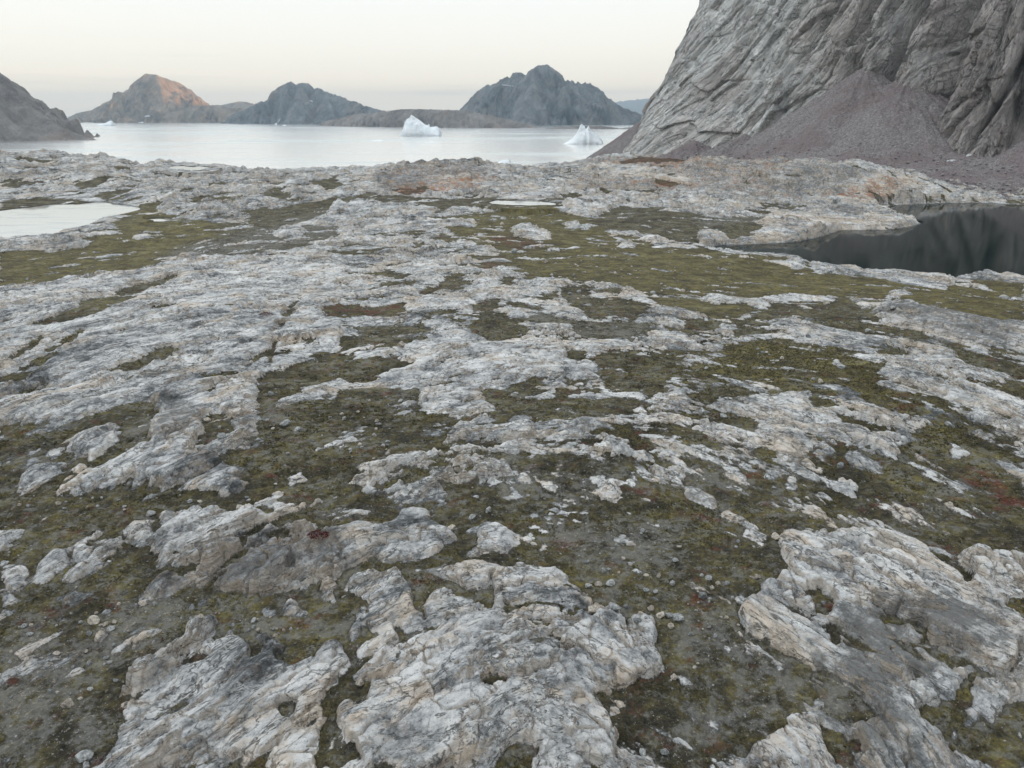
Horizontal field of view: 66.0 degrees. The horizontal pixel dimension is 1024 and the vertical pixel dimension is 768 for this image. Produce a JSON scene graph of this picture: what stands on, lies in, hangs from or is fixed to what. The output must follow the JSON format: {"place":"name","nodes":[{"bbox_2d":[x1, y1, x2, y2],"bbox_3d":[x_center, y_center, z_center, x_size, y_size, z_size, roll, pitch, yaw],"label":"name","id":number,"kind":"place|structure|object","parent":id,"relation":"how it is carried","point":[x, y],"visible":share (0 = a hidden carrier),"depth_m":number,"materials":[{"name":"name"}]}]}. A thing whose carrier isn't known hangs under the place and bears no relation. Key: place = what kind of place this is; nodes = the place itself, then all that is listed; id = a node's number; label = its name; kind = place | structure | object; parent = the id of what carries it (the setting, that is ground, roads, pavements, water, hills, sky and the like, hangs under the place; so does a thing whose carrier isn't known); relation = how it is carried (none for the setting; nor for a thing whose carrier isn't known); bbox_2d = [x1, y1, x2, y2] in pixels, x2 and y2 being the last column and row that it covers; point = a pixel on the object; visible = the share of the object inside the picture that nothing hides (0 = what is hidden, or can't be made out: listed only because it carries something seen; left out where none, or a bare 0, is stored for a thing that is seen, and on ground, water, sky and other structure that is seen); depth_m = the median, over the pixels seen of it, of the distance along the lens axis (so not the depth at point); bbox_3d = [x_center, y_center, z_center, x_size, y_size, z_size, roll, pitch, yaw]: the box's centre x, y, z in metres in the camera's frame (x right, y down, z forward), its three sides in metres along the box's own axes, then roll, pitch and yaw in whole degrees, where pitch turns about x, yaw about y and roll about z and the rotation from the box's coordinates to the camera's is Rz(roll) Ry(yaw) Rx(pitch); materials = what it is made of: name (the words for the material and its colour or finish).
{"place":"outdoors","nodes":[
{"label":"outdoors","id":0,"kind":"place"},
{"bbox_2d":[0,73,99,140],"bbox_3d":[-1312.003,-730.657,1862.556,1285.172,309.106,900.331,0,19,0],"label":"headland","id":1,"kind":"structure","parent":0,"point":[25,115],"depth_m":1901.66,"materials":[{"name":"grey stone"}]},
{"bbox_2d":[0,202,139,236],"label":"pond","id":2,"kind":"structure","parent":0,"point":[44,219],"depth_m":275.25,"materials":[{"name":"liquid"}]},
{"bbox_2d":[68,74,208,122],"bbox_3d":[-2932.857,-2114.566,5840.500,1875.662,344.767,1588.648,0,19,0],"label":"mountain","id":3,"kind":"structure","parent":0,"point":[155,97],"depth_m":5607.65,"materials":[{"name":"stone"}]},
{"bbox_2d":[147,217,170,220],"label":"pond","id":4,"kind":"structure","parent":0,"point":[159,219],"depth_m":272.70,"materials":[{"name":"liquid"}]},
{"bbox_2d":[159,105,246,122],"bbox_3d":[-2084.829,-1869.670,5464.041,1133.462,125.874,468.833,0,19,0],"label":"hill","id":5,"kind":"structure","parent":0,"point":[208,114],"depth_m":5404.78,"materials":[{"name":"stone"}]},
{"bbox_2d":[221,101,254,107],"bbox_3d":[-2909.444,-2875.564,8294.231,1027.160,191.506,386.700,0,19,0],"label":"hill","id":6,"kind":"structure","parent":0,"point":[241,104],"depth_m":8263.98,"materials":[{"name":"stone"}]},
{"bbox_2d":[220,81,384,123],"bbox_3d":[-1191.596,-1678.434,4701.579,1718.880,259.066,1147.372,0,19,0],"label":"mountain","id":7,"kind":"structure","parent":0,"point":[288,103],"depth_m":4829.34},
{"bbox_2d":[0,116,633,168],"bbox_3d":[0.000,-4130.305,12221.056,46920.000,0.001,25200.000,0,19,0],"label":"water","id":8,"kind":"structure","parent":0,"point":[274,146],"depth_m":1617.31,"materials":[{"name":"grey liquid"}]},
{"bbox_2d":[96,121,115,125],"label":"iceberg","id":9,"kind":"object","parent":8,"relation":"on","point":[109,123],"visible":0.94,"depth_m":4042.39,"materials":[{"name":"white ice"}]},
{"bbox_2d":[400,115,441,135],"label":"iceberg","id":10,"kind":"object","parent":8,"relation":"on","point":[414,126],"visible":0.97,"depth_m":2210.48,"materials":[{"name":"white ice"}]},
{"bbox_2d":[498,159,510,163],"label":"iceberg","id":11,"kind":"object","parent":8,"relation":"on","point":[505,161],"visible":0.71,"depth_m":982.56,"materials":[{"name":"white ice"}]},
{"bbox_2d":[564,124,602,144],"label":"iceberg","id":12,"kind":"object","parent":8,"relation":"on","point":[584,136],"visible":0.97,"depth_m":1623.25,"materials":[{"name":"white ice"}]},
{"bbox_2d":[0,0,698,115],"label":"sky","id":13,"kind":"structure","parent":0,"point":[71,56],"materials":[{"name":"white"}]},
{"bbox_2d":[317,109,538,127],"bbox_3d":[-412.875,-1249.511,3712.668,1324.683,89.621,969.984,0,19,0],"label":"hill","id":14,"kind":"structure","parent":0,"point":[439,118],"depth_m":3594.66,"materials":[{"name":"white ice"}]},
{"bbox_2d":[0,148,1023,767],"bbox_3d":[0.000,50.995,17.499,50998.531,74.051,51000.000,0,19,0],"label":"ground","id":15,"kind":"structure","parent":0,"point":[464,676],"depth_m":58.03,"materials":[{"name":"grey stone"}]},
{"bbox_2d":[52,651,60,655],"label":"boulder","id":16,"kind":"object","parent":15,"relation":"on","point":[57,653],"visible":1,"depth_m":38.88,"materials":[{"name":"beige stone"}]},
{"bbox_2d":[60,698,74,708],"bbox_3d":[-19.851,14.264,35.188,0.520,0.443,0.494,8,20,22],"label":"boulder","id":17,"kind":"object","parent":15,"relation":"on","point":[68,703],"visible":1,"depth_m":35.06,"materials":[{"name":"beige stone"}]},
{"bbox_2d":[75,749,93,762],"bbox_3d":[-17.375,15.161,32.013,0.676,0.472,0.678,4,1,-32],"label":"boulder","id":18,"kind":"object","parent":15,"relation":"on","point":[82,756],"visible":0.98,"depth_m":31.87,"materials":[{"name":"grey stone"}]},
{"bbox_2d":[83,761,89,767],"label":"boulder","id":19,"kind":"object","parent":15,"relation":"on","point":[85,764],"visible":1,"depth_m":31.70,"materials":[{"name":"grey stone"}]},
{"bbox_2d":[87,615,99,624],"bbox_3d":[-21.917,12.407,41.287,0.586,0.516,0.496,-11,22,-29],"label":"boulder","id":20,"kind":"object","parent":15,"relation":"on","point":[93,619],"visible":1,"depth_m":41.21,"materials":[{"name":"beige stone"}]},
{"bbox_2d":[106,626,114,630],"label":"boulder","id":21,"kind":"object","parent":15,"relation":"on","point":[110,628],"visible":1,"depth_m":40.72,"materials":[{"name":"grey stone"}]},
{"bbox_2d":[146,510,155,515],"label":"boulder","id":22,"kind":"object","parent":15,"relation":"on","point":[150,512],"visible":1,"depth_m":52.50,"materials":[{"name":"grey stone"}]},
{"bbox_2d":[170,166,208,169],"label":"puddle","id":23,"kind":"object","parent":15,"relation":"on","point":[189,168],"visible":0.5,"depth_m":486.47,"materials":[{"name":"liquid"}]},
{"bbox_2d":[188,443,195,448],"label":"boulder","id":24,"kind":"object","parent":15,"relation":"on","point":[191,445],"visible":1,"depth_m":60.92,"materials":[{"name":"grey stone"}]},
{"bbox_2d":[203,417,210,421],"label":"boulder","id":25,"kind":"object","parent":15,"relation":"on","point":[207,419],"visible":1,"depth_m":69.74,"materials":[{"name":"beige stone"}]},
{"bbox_2d":[217,433,225,438],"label":"boulder","id":26,"kind":"object","parent":15,"relation":"on","point":[220,435],"visible":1,"depth_m":63.51,"materials":[{"name":"grey stone"}]},
{"bbox_2d":[280,419,290,426],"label":"boulder","id":27,"kind":"object","parent":15,"relation":"on","point":[286,422],"visible":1,"depth_m":67.39,"materials":[{"name":"grey stone"}]},
{"bbox_2d":[294,426,301,431],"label":"boulder","id":28,"kind":"object","parent":15,"relation":"on","point":[298,429],"visible":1,"depth_m":66.46,"materials":[{"name":"grey stone"}]},
{"bbox_2d":[307,529,329,539],"bbox_3d":[-11.632,9.000,47.231,1.388,0.336,1.241,0,19,0],"label":"crimson shrub","id":29,"kind":"object","parent":15,"relation":"on","point":[316,531],"visible":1,"depth_m":47.21,"materials":[{"name":"red plant"}]},
{"bbox_2d":[355,678,363,686],"bbox_3d":[-6.906,13.564,35.735,0.378,0.317,0.454,5,20,15],"label":"boulder","id":30,"kind":"object","parent":15,"relation":"on","point":[359,682],"visible":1,"depth_m":35.62,"materials":[{"name":"beige stone"}]},
{"bbox_2d":[397,341,404,346],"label":"boulder","id":31,"kind":"object","parent":15,"relation":"on","point":[400,343],"visible":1,"depth_m":97.41,"materials":[{"name":"grey stone"}]},
{"bbox_2d":[448,524,455,530],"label":"boulder","id":32,"kind":"object","parent":15,"relation":"on","point":[451,526],"visible":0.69,"depth_m":50.27,"materials":[{"name":"beige stone"}]},
{"bbox_2d":[468,514,475,519],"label":"boulder","id":33,"kind":"object","parent":15,"relation":"on","point":[472,516],"visible":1,"depth_m":51.74,"materials":[{"name":"grey stone"}]},
{"bbox_2d":[0,311,1023,767],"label":"heath","id":34,"kind":"object","parent":15,"relation":"on","point":[772,373],"visible":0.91,"depth_m":59.26,"materials":[{"name":"green plant"}]},
{"bbox_2d":[588,604,599,613],"bbox_3d":[4.268,11.797,41.243,0.772,0.450,0.548,-13,34,-34],"label":"boulder","id":35,"kind":"object","parent":15,"relation":"on","point":[593,608],"visible":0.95,"depth_m":41.10,"materials":[{"name":"beige stone"}]},
{"bbox_2d":[594,581,602,586],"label":"boulder","id":36,"kind":"object","parent":15,"relation":"on","point":[598,584],"visible":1,"depth_m":44.01,"materials":[{"name":"beige stone"}]},
{"bbox_2d":[606,579,614,585],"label":"boulder","id":37,"kind":"object","parent":15,"relation":"on","point":[610,582],"visible":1,"depth_m":43.98,"materials":[{"name":"grey stone"}]},
{"bbox_2d":[609,603,620,610],"bbox_3d":[5.367,11.566,40.950,0.626,0.380,0.682,-2,3,28],"label":"boulder","id":38,"kind":"object","parent":15,"relation":"on","point":[614,606],"visible":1,"depth_m":40.72,"materials":[{"name":"grey stone"}]},
{"bbox_2d":[633,617,641,622],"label":"boulder","id":39,"kind":"object","parent":15,"relation":"on","point":[636,620],"visible":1,"depth_m":39.65,"materials":[{"name":"grey stone"}]},
{"bbox_2d":[639,748,645,755],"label":"boulder","id":40,"kind":"object","parent":15,"relation":"on","point":[642,751],"visible":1,"depth_m":32.07,"materials":[{"name":"grey stone"}]},
{"bbox_2d":[647,605,653,611],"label":"boulder","id":41,"kind":"object","parent":15,"relation":"on","point":[650,608],"visible":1,"depth_m":41.54,"materials":[{"name":"beige stone"}]},
{"bbox_2d":[656,611,664,618],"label":"boulder","id":42,"kind":"object","parent":15,"relation":"on","point":[659,615],"visible":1,"depth_m":40.95,"materials":[{"name":"beige stone"}]},
{"bbox_2d":[660,748,669,755],"bbox_3d":[6.207,14.962,32.016,0.299,0.275,0.393,-21,27,-32],"label":"boulder","id":43,"kind":"object","parent":15,"relation":"on","point":[664,751],"visible":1,"depth_m":31.94,"materials":[{"name":"grey stone"}]},
{"bbox_2d":[665,613,672,617],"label":"boulder","id":44,"kind":"object","parent":15,"relation":"on","point":[668,615],"visible":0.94,"depth_m":40.97,"materials":[{"name":"grey stone"}]},
{"bbox_2d":[667,623,673,628],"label":"boulder","id":45,"kind":"object","parent":15,"relation":"on","point":[670,625],"visible":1,"depth_m":40.15,"materials":[{"name":"beige stone"}]},
{"bbox_2d":[671,673,677,679],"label":"boulder","id":46,"kind":"object","parent":15,"relation":"on","point":[674,676],"visible":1,"depth_m":36.41,"materials":[{"name":"beige stone"}]},
{"bbox_2d":[672,613,683,621],"bbox_3d":[8.596,12.098,40.622,0.510,0.456,0.557,-3,19,-10],"label":"boulder","id":47,"kind":"object","parent":15,"relation":"on","point":[677,617],"visible":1,"depth_m":40.50,"materials":[{"name":"grey stone"}]},
{"bbox_2d":[698,592,706,598],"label":"boulder","id":48,"kind":"object","parent":15,"relation":"on","point":[702,595],"visible":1,"depth_m":42.42,"materials":[{"name":"grey stone"}]},
{"bbox_2d":[705,575,711,579],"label":"boulder","id":49,"kind":"object","parent":15,"relation":"on","point":[708,577],"visible":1,"depth_m":44.20,"materials":[{"name":"grey stone"}]},
{"bbox_2d":[771,532,779,539],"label":"boulder","id":50,"kind":"object","parent":15,"relation":"on","point":[775,535],"visible":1,"depth_m":48.12,"materials":[{"name":"beige stone"}]},
{"bbox_2d":[587,68,1023,198],"bbox_3d":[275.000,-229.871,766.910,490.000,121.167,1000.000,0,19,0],"label":"scree","id":51,"kind":"structure","parent":15,"relation":"on","point":[856,94],"depth_m":468.64,"materials":[{"name":"grey gravel"}]},
{"bbox_2d":[619,102,1023,192],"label":"rubble","id":52,"kind":"object","parent":51,"relation":"on","point":[970,187],"visible":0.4,"depth_m":413.73,"materials":[{"name":"grey stone"}]},
{"bbox_2d":[837,462,843,467],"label":"boulder","id":53,"kind":"object","parent":15,"relation":"on","point":[840,464],"visible":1,"depth_m":58.21,"materials":[{"name":"grey stone"}]},
{"bbox_2d":[944,501,952,507],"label":"boulder","id":54,"kind":"object","parent":15,"relation":"on","point":[949,504],"visible":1,"depth_m":52.97,"materials":[{"name":"beige stone"}]},
{"bbox_2d":[489,200,555,204],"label":"pond","id":55,"kind":"structure","parent":0,"point":[520,202],"depth_m":303.96,"materials":[{"name":"liquid"}]},
{"bbox_2d":[460,64,642,125],"bbox_3d":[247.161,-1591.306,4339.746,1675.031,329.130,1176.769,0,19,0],"label":"mountain","id":56,"kind":"structure","parent":0,"point":[543,95],"depth_m":4364.42,"materials":[{"name":"grey stone"}]},
{"bbox_2d":[547,126,630,128],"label":"hill","id":57,"kind":"structure","parent":0,"point":[592,127],"depth_m":3229.85,"materials":[{"name":"grey stone"}]},
{"bbox_2d":[615,98,649,113],"bbox_3d":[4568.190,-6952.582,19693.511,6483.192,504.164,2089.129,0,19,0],"label":"hill","id":58,"kind":"structure","parent":0,"point":[637,105],"depth_m":19533.81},
{"bbox_2d":[623,0,1023,157],"bbox_3d":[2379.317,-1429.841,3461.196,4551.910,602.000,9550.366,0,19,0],"label":"mountain","id":59,"kind":"structure","parent":0,"point":[738,68],"depth_m":543.39,"materials":[{"name":"grey stone"}]},
{"bbox_2d":[714,203,1023,276],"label":"lake","id":60,"kind":"structure","parent":0,"point":[956,240],"depth_m":229.11,"materials":[{"name":"black liquid"}]}
]}

